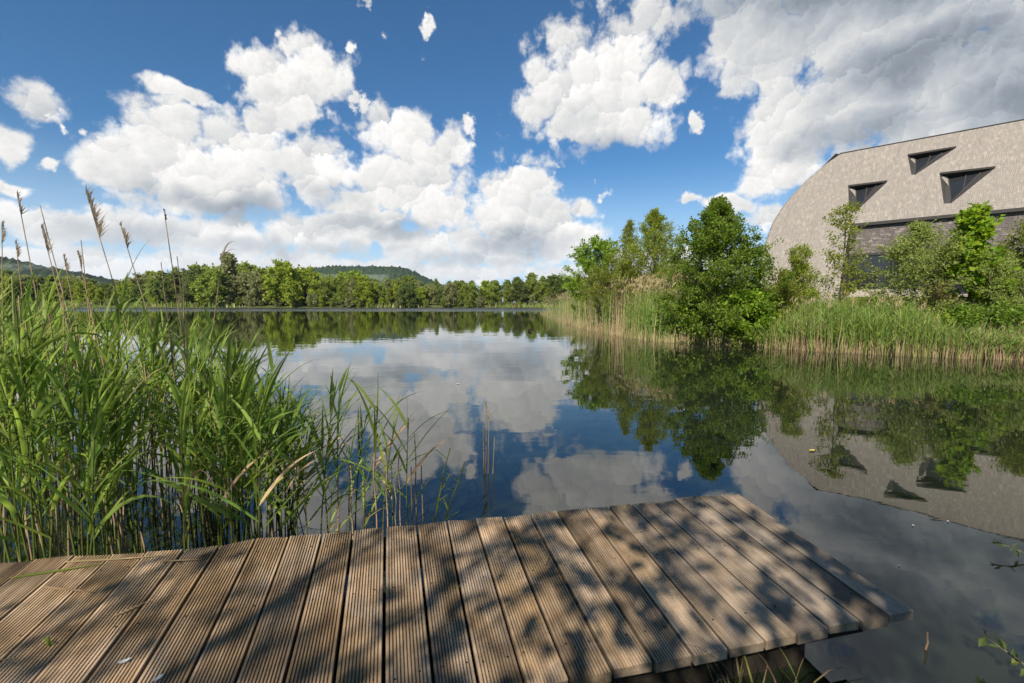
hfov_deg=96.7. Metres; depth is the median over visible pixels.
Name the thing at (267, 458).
reed
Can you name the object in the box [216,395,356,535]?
reed
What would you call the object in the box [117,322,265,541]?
reed
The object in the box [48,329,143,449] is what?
reed
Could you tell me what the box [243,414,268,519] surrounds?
reed
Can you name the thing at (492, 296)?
woodland tree
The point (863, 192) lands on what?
roof window
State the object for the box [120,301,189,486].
reed
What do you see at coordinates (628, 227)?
birch tree
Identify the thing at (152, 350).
reed
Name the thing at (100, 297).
woodland tree
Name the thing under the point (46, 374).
reed
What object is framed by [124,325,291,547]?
reed
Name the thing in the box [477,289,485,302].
woodland tree
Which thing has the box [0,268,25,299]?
woodland tree
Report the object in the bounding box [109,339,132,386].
reed
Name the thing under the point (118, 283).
woodland tree
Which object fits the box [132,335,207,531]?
reed
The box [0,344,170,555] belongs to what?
reed
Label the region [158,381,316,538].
reed
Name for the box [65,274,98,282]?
woodland tree
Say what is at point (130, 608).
fallen straw
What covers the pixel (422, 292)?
woodland tree
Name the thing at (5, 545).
reed
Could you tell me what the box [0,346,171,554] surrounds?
reed
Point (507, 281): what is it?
woodland tree
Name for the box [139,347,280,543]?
reed
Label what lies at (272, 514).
reed stalk
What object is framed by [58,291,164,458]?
reed
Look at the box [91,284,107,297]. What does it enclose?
woodland tree
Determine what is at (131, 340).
reed
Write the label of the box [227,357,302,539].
reed
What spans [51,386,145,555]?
reed
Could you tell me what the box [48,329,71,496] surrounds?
reed stalk
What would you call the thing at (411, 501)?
reed stalk
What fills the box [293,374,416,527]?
reed
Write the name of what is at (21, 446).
reed
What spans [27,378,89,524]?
reed
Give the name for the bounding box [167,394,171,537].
reed stalk
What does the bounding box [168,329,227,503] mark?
reed
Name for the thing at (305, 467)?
reed
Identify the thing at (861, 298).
undergrowth
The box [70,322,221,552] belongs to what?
reed
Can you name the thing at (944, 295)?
russet bush
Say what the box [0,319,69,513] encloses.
reed
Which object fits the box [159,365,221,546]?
reed
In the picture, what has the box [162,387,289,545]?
reed
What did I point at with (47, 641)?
weed
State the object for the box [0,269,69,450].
reed
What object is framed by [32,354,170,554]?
reed
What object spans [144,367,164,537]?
reed stalk
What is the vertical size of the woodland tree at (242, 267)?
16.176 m
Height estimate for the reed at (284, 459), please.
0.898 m
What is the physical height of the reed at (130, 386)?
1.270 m
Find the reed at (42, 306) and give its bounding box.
[9,281,68,382]
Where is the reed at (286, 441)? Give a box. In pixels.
[257,393,304,537]
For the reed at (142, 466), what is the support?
on the lake water
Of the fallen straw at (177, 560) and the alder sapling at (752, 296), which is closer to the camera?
the fallen straw at (177, 560)
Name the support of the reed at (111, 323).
on the lake water
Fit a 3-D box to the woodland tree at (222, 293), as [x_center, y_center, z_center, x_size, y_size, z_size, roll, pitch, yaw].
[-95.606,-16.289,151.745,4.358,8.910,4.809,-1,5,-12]
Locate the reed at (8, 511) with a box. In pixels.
[0,366,19,561]
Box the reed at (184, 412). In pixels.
[150,369,251,551]
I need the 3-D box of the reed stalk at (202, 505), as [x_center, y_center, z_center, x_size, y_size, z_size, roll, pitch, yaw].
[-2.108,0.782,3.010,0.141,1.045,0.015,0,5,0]
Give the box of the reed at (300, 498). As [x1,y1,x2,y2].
[266,416,337,518]
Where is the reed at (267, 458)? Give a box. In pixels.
[245,399,315,520]
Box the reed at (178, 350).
[160,321,201,414]
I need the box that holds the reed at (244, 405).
[211,372,295,541]
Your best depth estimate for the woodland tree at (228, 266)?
155.35 m
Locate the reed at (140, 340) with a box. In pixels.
[119,306,166,450]
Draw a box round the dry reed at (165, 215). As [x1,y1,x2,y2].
[163,209,211,537]
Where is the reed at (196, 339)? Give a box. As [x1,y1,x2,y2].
[160,325,239,521]
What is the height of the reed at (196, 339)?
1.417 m
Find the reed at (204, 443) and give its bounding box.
[181,363,230,544]
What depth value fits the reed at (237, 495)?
2.60 m
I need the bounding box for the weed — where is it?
[41,636,53,645]
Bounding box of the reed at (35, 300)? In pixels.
[12,277,57,363]
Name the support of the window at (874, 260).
in the concrete building
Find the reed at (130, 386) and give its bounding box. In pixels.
[92,353,138,543]
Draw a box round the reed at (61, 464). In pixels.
[0,350,108,556]
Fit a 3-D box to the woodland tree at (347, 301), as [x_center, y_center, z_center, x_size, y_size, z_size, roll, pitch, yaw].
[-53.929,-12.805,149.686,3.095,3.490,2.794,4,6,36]
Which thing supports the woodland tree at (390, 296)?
on the ground at (338, 305)
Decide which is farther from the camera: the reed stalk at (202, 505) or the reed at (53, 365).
the reed at (53, 365)
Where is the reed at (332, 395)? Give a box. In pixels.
[307,364,378,536]
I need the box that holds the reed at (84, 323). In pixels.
[54,307,122,425]
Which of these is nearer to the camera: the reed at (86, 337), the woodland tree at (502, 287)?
the reed at (86, 337)
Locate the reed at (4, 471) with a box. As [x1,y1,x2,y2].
[0,334,45,561]
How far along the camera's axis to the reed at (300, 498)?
2.67 m
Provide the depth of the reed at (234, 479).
2.85 m
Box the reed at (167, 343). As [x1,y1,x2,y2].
[135,309,189,429]
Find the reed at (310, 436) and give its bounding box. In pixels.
[288,403,362,535]
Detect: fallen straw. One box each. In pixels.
[11,563,104,577]
[42,586,88,591]
[66,555,161,561]
[114,599,151,615]
[156,559,200,561]
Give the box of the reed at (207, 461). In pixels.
[186,382,234,534]
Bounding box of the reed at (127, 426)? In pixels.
[92,362,161,553]
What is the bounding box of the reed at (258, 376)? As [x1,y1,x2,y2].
[253,368,315,519]
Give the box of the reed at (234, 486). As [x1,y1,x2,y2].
[168,407,335,539]
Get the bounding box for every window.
[847,247,984,294]
[848,180,886,211]
[908,146,955,174]
[940,166,994,203]
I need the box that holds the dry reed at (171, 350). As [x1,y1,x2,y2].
[161,262,194,545]
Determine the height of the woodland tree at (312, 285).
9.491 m
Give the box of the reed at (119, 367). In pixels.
[100,354,132,476]
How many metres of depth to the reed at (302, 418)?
2.77 m
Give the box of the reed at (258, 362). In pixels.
[244,339,285,495]
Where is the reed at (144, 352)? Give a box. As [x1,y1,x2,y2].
[92,307,181,513]
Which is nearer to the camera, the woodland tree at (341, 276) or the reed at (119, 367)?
the reed at (119, 367)
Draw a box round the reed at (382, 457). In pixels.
[355,395,433,526]
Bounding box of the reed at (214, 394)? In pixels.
[195,379,238,535]
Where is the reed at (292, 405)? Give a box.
[272,380,330,506]
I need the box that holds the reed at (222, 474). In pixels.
[122,390,284,545]
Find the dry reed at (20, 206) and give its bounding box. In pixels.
[17,191,80,536]
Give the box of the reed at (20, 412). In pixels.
[0,323,107,551]
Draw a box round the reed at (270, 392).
[195,351,302,540]
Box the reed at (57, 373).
[6,311,75,501]
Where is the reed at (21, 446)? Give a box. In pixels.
[0,312,131,558]
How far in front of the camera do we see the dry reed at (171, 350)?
2.70 m
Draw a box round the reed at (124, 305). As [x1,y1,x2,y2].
[96,297,148,355]
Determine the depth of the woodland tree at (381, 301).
150.56 m
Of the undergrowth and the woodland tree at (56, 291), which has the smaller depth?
the undergrowth
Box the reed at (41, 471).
[0,321,72,541]
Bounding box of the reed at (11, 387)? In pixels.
[0,343,68,548]
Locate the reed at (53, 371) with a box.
[0,317,104,559]
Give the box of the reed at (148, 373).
[120,329,176,454]
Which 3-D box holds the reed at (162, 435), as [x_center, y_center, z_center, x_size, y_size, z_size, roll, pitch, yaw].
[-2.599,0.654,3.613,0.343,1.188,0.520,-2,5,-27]
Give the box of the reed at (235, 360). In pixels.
[194,316,280,533]
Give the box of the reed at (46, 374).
[26,319,66,484]
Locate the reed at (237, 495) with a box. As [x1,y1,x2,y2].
[194,380,250,538]
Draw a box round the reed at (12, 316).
[3,284,37,381]
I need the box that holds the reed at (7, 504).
[0,370,66,561]
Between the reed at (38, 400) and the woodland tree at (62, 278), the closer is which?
the reed at (38, 400)
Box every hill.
[0,256,415,302]
[306,264,503,302]
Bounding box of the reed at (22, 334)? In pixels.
[0,302,86,534]
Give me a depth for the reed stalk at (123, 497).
3.16 m
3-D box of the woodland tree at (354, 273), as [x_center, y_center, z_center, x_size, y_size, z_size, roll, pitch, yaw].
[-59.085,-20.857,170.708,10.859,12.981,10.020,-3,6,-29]
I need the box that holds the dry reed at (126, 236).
[119,220,215,529]
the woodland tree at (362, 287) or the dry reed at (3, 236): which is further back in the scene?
the woodland tree at (362, 287)
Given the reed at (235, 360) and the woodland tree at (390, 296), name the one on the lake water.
the reed at (235, 360)
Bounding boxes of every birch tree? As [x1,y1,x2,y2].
[598,219,659,307]
[607,207,688,318]
[816,200,888,309]
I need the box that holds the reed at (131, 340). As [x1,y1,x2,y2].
[100,303,163,396]
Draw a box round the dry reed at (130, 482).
[77,248,156,553]
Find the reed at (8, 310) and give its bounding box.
[0,298,37,526]
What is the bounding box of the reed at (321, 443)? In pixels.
[300,401,378,533]
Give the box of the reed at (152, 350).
[110,291,201,527]
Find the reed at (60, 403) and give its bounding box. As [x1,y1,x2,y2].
[26,312,149,542]
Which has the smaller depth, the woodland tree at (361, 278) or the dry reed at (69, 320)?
the dry reed at (69, 320)
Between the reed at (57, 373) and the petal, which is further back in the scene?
the reed at (57, 373)
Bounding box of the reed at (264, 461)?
[261,408,311,516]
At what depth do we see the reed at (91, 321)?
4.75 m
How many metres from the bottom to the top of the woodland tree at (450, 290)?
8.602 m
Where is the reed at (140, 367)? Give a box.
[115,331,165,450]
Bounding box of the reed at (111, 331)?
[96,305,138,371]
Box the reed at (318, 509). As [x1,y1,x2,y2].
[273,443,355,534]
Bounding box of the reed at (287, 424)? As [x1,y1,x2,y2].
[248,367,325,519]
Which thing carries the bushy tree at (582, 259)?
on the ground at (338, 305)
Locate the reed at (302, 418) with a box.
[232,382,348,540]
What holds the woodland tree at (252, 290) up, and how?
on the ground at (338, 305)
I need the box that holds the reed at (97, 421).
[0,361,165,554]
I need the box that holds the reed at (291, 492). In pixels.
[259,428,334,537]
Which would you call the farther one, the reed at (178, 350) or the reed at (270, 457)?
the reed at (178, 350)
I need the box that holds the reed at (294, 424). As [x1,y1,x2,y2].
[273,392,309,505]
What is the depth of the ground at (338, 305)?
149.58 m
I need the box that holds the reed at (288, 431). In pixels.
[251,375,328,526]
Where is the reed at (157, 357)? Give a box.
[120,316,201,532]
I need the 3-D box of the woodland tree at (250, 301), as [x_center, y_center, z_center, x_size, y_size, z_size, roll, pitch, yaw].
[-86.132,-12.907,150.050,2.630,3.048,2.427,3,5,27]
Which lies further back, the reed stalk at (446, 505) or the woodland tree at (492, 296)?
the woodland tree at (492, 296)
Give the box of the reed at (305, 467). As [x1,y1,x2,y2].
[297,436,335,500]
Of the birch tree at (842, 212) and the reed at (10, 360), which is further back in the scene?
the birch tree at (842, 212)
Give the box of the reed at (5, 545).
[0,502,10,562]
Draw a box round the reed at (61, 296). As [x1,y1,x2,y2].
[48,290,85,416]
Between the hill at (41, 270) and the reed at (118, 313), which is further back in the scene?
the hill at (41, 270)
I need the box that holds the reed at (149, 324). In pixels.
[73,307,188,507]
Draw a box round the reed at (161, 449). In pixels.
[151,358,193,502]
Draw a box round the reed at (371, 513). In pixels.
[318,447,414,528]
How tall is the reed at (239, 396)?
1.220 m
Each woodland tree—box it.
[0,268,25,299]
[0,274,11,304]
[5,277,24,299]
[11,275,26,300]
[20,279,38,299]
[21,274,40,301]
[34,274,45,283]
[34,278,43,289]
[39,284,45,300]
[40,281,55,299]
[43,274,60,285]
[48,284,68,301]
[56,279,75,301]
[58,274,77,282]
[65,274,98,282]
[68,280,79,301]
[68,286,79,298]
[69,281,97,302]
[84,277,99,284]
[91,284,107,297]
[92,287,108,304]
[105,286,118,302]
[109,279,134,300]
[114,281,134,302]
[124,294,130,304]
[128,272,149,286]
[128,283,148,302]
[143,270,167,284]
[143,277,156,301]
[146,275,174,303]
[150,297,158,304]
[159,270,184,302]
[171,268,199,302]
[175,295,188,303]
[176,273,200,304]
[187,262,209,275]
[188,267,203,275]
[189,267,238,305]
[189,279,210,304]
[205,263,217,270]
[216,252,241,287]
[218,280,227,304]
[221,274,248,303]
[221,295,230,305]
[234,296,241,305]
[235,260,266,273]
[238,269,266,305]
[246,266,269,301]
[247,298,253,305]
[254,275,274,304]
[261,258,307,305]
[266,274,283,301]
[272,297,282,306]
[278,279,303,306]
[292,264,321,299]
[299,271,320,301]
[301,284,307,304]
[306,279,324,305]
[306,292,318,306]
[314,277,334,305]
[318,296,328,306]
[324,274,335,283]
[328,298,335,306]
[330,277,338,301]
[333,283,347,306]
[337,271,347,283]
[341,275,357,294]
[344,269,360,279]
[344,278,358,306]
[344,297,351,306]
[350,280,377,306]
[354,274,371,301]
[354,296,364,306]
[365,297,373,307]
[370,278,380,287]
[372,284,387,304]
[378,297,384,305]
[382,279,391,288]
[384,287,396,303]
[391,277,405,288]
[392,284,399,303]
[394,283,419,306]
[397,280,417,302]
[401,274,418,286]
[403,296,412,307]
[414,282,426,300]
[415,286,428,304]
[423,300,428,307]
[425,284,437,304]
[433,278,439,295]
[434,287,444,303]
[439,296,447,307]
[442,282,458,306]
[453,280,462,301]
[454,298,461,306]
[458,282,473,300]
[459,283,471,304]
[463,293,476,306]
[469,282,478,297]
[475,280,489,300]
[476,297,484,307]
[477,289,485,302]
[485,280,502,301]
[485,284,502,305]
[490,280,501,298]
[500,279,511,296]
[502,279,511,296]
[502,283,513,304]
[507,279,529,303]
[520,280,538,302]
[525,272,537,286]
[528,277,540,299]
[528,294,535,305]
[536,281,550,302]
[539,273,564,297]
[542,296,550,305]
[548,278,563,304]
[551,277,570,291]
[559,282,577,302]
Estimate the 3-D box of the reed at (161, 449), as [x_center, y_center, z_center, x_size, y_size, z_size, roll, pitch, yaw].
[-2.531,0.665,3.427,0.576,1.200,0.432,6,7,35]
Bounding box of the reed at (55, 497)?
[0,363,107,557]
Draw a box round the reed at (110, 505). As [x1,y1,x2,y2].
[32,383,144,534]
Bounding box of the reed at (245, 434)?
[197,357,262,529]
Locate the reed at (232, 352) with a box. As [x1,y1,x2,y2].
[152,324,280,537]
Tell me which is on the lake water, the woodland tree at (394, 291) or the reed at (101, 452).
the reed at (101, 452)
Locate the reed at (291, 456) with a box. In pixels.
[245,412,331,523]
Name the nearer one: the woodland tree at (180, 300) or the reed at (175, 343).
the reed at (175, 343)
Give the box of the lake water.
[0,308,1023,682]
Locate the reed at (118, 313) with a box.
[59,245,197,553]
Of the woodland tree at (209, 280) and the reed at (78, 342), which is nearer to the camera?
the reed at (78, 342)
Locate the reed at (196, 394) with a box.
[159,351,208,511]
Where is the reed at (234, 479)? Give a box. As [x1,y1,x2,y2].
[196,381,283,543]
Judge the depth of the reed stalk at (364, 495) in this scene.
2.78 m
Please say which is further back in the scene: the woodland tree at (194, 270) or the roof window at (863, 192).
the woodland tree at (194, 270)
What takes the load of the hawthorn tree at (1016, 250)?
on the ground at (338, 305)
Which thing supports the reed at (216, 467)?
on the lake water
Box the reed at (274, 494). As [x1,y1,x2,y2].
[229,382,365,535]
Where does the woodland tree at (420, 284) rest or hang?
on the ground at (338, 305)
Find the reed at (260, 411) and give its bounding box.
[247,367,320,537]
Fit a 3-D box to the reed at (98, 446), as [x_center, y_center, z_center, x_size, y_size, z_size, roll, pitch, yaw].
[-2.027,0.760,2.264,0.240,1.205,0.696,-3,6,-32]
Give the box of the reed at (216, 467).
[181,403,237,542]
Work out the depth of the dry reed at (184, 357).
2.60 m
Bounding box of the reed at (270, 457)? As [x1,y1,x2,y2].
[180,390,330,537]
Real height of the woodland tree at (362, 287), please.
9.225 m
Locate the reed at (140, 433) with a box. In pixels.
[121,363,177,543]
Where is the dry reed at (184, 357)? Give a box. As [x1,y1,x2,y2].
[173,270,187,548]
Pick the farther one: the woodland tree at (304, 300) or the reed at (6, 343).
the woodland tree at (304, 300)
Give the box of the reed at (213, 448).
[157,372,230,535]
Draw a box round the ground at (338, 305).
[0,303,994,356]
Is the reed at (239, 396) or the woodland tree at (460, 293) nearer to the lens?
the reed at (239, 396)
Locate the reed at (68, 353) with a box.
[43,349,69,474]
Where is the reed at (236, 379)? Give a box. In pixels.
[225,355,287,543]
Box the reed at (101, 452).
[71,365,163,549]
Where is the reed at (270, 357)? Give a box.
[161,328,315,515]
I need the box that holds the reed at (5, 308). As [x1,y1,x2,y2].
[0,295,11,336]
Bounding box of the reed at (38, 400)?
[1,330,98,542]
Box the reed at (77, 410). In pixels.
[59,362,164,555]
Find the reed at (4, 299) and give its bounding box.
[3,265,23,344]
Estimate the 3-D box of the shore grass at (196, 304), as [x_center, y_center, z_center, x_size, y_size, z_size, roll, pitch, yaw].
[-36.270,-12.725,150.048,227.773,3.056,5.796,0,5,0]
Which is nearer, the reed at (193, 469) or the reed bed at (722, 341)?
the reed at (193, 469)
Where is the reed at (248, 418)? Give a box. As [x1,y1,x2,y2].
[143,395,318,538]
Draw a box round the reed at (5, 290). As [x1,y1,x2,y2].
[0,256,33,330]
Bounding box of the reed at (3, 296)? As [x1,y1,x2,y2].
[0,257,26,378]
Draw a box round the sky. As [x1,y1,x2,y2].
[0,0,1023,301]
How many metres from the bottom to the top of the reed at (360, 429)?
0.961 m
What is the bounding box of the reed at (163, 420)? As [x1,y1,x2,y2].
[132,355,182,496]
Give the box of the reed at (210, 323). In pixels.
[112,300,255,509]
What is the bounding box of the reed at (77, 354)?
[26,311,139,555]
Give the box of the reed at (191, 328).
[165,310,222,378]
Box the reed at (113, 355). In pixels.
[111,332,136,365]
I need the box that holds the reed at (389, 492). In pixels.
[360,446,431,525]
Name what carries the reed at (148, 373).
on the lake water
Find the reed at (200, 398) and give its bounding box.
[177,344,246,528]
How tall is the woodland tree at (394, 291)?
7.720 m
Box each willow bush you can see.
[745,267,807,330]
[772,243,828,312]
[962,248,1023,315]
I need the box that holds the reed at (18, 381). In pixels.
[0,276,120,560]
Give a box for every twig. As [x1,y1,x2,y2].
[978,629,1023,675]
[991,540,1023,557]
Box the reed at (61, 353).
[48,334,133,463]
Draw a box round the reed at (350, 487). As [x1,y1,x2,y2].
[306,417,395,530]
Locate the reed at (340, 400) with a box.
[321,362,384,531]
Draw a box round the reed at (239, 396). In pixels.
[230,359,284,525]
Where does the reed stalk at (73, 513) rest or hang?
in the lake water
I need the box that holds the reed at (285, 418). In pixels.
[272,370,329,513]
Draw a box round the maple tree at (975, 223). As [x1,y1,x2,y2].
[922,200,1023,305]
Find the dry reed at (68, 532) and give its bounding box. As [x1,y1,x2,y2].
[41,280,76,555]
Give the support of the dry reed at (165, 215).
on the lake water
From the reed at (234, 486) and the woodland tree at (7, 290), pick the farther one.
the woodland tree at (7, 290)
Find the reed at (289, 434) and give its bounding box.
[262,375,335,504]
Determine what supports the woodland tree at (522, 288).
on the ground at (338, 305)
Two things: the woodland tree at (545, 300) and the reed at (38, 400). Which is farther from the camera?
the woodland tree at (545, 300)
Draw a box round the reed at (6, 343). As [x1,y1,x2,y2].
[0,305,51,431]
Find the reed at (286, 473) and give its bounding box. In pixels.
[237,400,336,537]
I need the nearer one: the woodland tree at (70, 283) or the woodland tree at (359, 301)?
the woodland tree at (359, 301)
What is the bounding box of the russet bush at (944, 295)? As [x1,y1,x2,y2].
[919,276,966,311]
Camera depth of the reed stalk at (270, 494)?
2.87 m
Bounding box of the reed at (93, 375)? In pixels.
[43,347,127,443]
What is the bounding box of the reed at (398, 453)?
[335,388,451,525]
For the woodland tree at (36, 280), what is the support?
on the ground at (338, 305)
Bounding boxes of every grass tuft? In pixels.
[675,640,872,682]
[779,647,858,682]
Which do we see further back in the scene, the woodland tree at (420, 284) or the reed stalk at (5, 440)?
the woodland tree at (420, 284)
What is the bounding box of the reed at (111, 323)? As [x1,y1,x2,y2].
[64,298,160,555]
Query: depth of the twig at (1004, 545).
2.69 m
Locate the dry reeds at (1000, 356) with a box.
[940,320,1023,360]
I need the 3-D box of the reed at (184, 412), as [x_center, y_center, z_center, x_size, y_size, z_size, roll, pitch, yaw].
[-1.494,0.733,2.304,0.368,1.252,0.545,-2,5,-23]
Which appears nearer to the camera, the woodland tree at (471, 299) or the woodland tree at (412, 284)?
the woodland tree at (471, 299)
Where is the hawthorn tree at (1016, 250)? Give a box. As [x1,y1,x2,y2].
[990,216,1023,308]
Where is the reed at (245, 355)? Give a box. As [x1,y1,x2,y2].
[172,329,294,542]
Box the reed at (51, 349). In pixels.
[23,313,85,495]
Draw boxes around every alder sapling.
[655,296,710,335]
[716,283,786,341]
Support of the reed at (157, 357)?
on the lake water
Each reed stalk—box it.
[0,374,18,560]
[5,419,46,557]
[10,353,32,559]
[11,276,27,539]
[18,296,36,537]
[34,404,53,522]
[48,314,80,535]
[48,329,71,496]
[55,431,57,534]
[72,351,93,539]
[85,411,113,554]
[102,358,125,554]
[120,463,124,518]
[139,371,170,549]
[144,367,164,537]
[149,357,157,516]
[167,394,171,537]
[178,383,206,527]
[208,392,234,542]
[268,404,273,533]
[270,400,273,538]
[336,475,338,532]
[350,465,353,539]
[363,468,365,528]
[373,452,377,528]
[385,441,388,526]
[394,483,396,526]
[398,450,400,525]
[411,467,412,524]
[414,433,416,531]
[421,465,423,524]
[429,447,450,523]
[435,463,470,523]
[478,401,494,473]
[924,632,928,649]
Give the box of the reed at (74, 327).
[60,308,78,419]
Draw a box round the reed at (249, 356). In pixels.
[214,336,264,411]
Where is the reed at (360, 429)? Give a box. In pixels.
[327,390,404,529]
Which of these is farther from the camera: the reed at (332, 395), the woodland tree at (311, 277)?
the woodland tree at (311, 277)
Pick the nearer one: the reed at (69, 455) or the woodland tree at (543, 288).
the reed at (69, 455)
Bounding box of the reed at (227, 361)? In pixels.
[193,324,271,542]
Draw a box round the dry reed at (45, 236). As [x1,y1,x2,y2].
[41,223,125,545]
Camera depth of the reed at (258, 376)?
3.15 m
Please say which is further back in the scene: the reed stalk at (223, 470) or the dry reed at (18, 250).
the dry reed at (18, 250)
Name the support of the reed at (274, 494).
on the lake water
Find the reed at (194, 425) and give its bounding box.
[149,374,278,540]
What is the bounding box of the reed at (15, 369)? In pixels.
[0,357,54,444]
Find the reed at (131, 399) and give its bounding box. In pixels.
[123,351,179,480]
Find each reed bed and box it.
[541,267,733,342]
[661,319,746,344]
[738,290,1023,360]
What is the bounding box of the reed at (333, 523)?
[305,468,370,532]
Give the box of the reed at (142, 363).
[127,345,182,498]
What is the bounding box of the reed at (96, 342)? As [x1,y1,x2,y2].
[65,317,116,393]
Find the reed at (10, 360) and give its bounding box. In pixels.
[0,317,72,493]
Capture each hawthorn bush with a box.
[572,250,639,326]
[640,263,699,298]
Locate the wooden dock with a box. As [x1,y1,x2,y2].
[0,494,912,682]
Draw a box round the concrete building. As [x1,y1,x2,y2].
[760,119,1023,306]
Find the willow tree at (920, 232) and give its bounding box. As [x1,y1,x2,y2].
[863,216,976,313]
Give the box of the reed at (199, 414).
[168,394,248,547]
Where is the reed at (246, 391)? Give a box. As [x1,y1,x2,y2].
[198,340,258,499]
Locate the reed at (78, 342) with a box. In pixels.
[54,323,86,395]
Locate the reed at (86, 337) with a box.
[51,306,125,472]
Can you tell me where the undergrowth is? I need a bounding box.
[567,294,1007,332]
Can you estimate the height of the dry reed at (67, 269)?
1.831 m
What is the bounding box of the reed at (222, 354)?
[213,334,259,475]
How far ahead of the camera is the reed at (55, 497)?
2.20 m
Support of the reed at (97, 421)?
on the lake water
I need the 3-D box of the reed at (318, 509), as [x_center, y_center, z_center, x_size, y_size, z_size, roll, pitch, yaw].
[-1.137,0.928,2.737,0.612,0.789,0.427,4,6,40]
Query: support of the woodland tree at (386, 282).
on the ground at (338, 305)
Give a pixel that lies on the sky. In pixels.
(478, 141)
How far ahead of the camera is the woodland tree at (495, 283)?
161.32 m
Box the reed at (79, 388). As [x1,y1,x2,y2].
[70,343,94,469]
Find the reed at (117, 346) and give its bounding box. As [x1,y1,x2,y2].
[97,323,137,433]
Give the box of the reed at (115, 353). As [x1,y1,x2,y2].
[96,311,164,523]
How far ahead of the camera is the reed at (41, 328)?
3.97 m
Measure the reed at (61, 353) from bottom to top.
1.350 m
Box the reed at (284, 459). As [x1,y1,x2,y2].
[266,420,318,512]
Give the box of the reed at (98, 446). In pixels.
[85,379,133,555]
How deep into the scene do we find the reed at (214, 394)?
2.68 m
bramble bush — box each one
[903,307,985,332]
[940,300,1023,333]
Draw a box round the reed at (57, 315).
[31,300,87,466]
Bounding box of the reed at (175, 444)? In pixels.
[130,351,198,524]
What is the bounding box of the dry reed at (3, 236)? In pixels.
[0,220,6,535]
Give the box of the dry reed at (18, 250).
[15,239,53,546]
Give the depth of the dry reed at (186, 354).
2.89 m
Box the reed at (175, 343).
[138,321,246,539]
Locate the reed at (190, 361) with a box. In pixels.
[121,308,259,549]
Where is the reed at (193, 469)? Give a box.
[123,340,240,546]
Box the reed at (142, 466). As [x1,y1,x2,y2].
[103,373,236,548]
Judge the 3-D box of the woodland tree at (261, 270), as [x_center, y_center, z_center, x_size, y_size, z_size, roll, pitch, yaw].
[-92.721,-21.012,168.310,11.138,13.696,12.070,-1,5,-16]
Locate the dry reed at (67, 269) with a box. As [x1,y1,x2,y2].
[63,253,121,553]
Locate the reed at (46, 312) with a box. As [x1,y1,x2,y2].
[0,266,84,431]
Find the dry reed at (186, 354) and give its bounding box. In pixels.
[177,257,207,529]
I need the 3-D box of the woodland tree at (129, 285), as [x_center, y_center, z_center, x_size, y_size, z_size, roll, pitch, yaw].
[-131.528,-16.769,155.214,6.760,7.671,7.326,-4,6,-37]
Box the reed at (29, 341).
[0,269,86,563]
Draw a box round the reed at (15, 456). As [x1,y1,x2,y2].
[7,374,56,533]
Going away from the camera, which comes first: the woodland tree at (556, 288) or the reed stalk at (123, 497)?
the reed stalk at (123, 497)
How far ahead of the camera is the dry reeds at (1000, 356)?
12.24 m
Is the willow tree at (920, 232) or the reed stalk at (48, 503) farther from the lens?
the willow tree at (920, 232)
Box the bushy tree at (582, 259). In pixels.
[561,234,633,317]
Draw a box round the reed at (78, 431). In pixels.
[50,360,98,514]
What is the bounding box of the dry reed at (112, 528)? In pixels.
[81,241,113,529]
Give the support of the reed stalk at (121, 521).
in the lake water
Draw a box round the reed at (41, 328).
[25,307,67,374]
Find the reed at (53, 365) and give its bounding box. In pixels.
[22,320,95,426]
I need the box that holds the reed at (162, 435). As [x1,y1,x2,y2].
[147,357,195,494]
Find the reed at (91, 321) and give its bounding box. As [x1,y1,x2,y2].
[75,306,103,368]
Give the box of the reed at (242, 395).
[173,357,280,543]
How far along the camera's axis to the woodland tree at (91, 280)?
162.98 m
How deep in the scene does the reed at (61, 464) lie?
2.37 m
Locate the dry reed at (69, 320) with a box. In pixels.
[40,205,124,529]
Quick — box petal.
[117,658,129,662]
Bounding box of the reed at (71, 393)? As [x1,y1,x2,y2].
[31,367,136,554]
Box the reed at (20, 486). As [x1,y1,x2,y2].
[0,346,96,561]
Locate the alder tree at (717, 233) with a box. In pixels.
[643,194,795,346]
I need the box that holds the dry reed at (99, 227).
[85,186,182,514]
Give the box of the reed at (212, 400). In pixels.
[176,357,233,509]
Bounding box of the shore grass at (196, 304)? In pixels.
[52,299,586,307]
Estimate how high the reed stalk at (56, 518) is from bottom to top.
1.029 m
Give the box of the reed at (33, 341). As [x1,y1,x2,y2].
[29,301,53,453]
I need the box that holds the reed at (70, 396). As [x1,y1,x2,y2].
[63,337,110,458]
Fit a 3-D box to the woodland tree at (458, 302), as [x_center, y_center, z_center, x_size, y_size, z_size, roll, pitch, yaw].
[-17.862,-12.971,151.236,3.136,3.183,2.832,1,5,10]
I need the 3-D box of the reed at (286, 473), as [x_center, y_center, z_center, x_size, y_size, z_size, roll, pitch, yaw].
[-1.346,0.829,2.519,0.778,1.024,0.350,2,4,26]
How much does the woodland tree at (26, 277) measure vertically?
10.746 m
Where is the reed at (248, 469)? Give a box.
[244,381,296,509]
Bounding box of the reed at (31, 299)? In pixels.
[7,285,60,351]
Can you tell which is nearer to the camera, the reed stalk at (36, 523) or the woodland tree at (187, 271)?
the reed stalk at (36, 523)
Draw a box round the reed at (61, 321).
[46,305,90,472]
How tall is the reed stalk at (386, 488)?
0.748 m
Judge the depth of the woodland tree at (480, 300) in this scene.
149.29 m
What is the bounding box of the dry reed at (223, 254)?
[165,241,236,537]
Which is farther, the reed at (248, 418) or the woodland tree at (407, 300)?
the woodland tree at (407, 300)
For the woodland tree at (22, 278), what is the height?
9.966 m
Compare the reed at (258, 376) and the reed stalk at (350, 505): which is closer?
the reed stalk at (350, 505)

